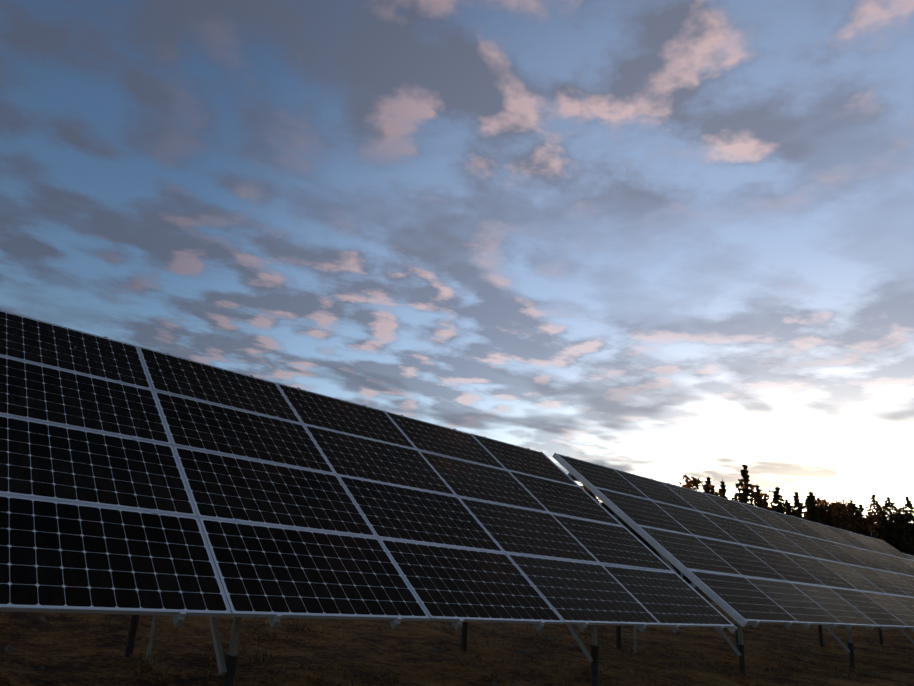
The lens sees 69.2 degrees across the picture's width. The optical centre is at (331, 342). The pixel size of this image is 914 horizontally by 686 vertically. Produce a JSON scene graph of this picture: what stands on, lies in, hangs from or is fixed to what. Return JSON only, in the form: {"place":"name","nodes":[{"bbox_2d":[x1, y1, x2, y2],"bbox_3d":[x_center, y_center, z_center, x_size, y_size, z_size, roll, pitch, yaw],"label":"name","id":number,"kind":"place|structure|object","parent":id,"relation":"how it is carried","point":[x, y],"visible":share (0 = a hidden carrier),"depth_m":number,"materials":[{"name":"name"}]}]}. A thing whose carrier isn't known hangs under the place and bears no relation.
{"place":"outdoors","nodes":[
{"label":"outdoors","id":0,"kind":"place"},
{"bbox_2d":[0,583,913,685],"bbox_3d":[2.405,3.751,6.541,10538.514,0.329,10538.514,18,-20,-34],"label":"ground","id":1,"kind":"structure","parent":0,"point":[63,651],"depth_m":9.08,"materials":[{"name":"soil"}]},
{"bbox_2d":[0,310,736,685],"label":"solar panels","id":2,"kind":"object","parent":1,"relation":"on","point":[136,482],"visible":1,"depth_m":6.39,"materials":[{"name":"black"}]},
{"bbox_2d":[0,611,913,685],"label":"grass tufts","id":3,"kind":"object","parent":1,"relation":"on","point":[152,663],"visible":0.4,"depth_m":10.10,"materials":[{"name":"plant"}]},
{"bbox_2d":[552,453,913,674],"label":"solar panels","id":4,"kind":"object","parent":1,"relation":"on","point":[742,564],"visible":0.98,"depth_m":13.02,"materials":[{"name":"black"}]},
{"bbox_2d":[579,473,902,584],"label":"trees","id":5,"kind":"object","parent":1,"relation":"on","point":[838,515],"visible":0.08,"depth_m":71.10,"materials":[{"name":"green plant"}]},
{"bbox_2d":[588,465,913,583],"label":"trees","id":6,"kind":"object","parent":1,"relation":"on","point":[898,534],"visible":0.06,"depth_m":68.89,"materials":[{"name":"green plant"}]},
{"bbox_2d":[0,0,913,531],"label":"sky","id":7,"kind":"structure","parent":0,"point":[659,240],"materials":[{"name":"blue"}]}
]}

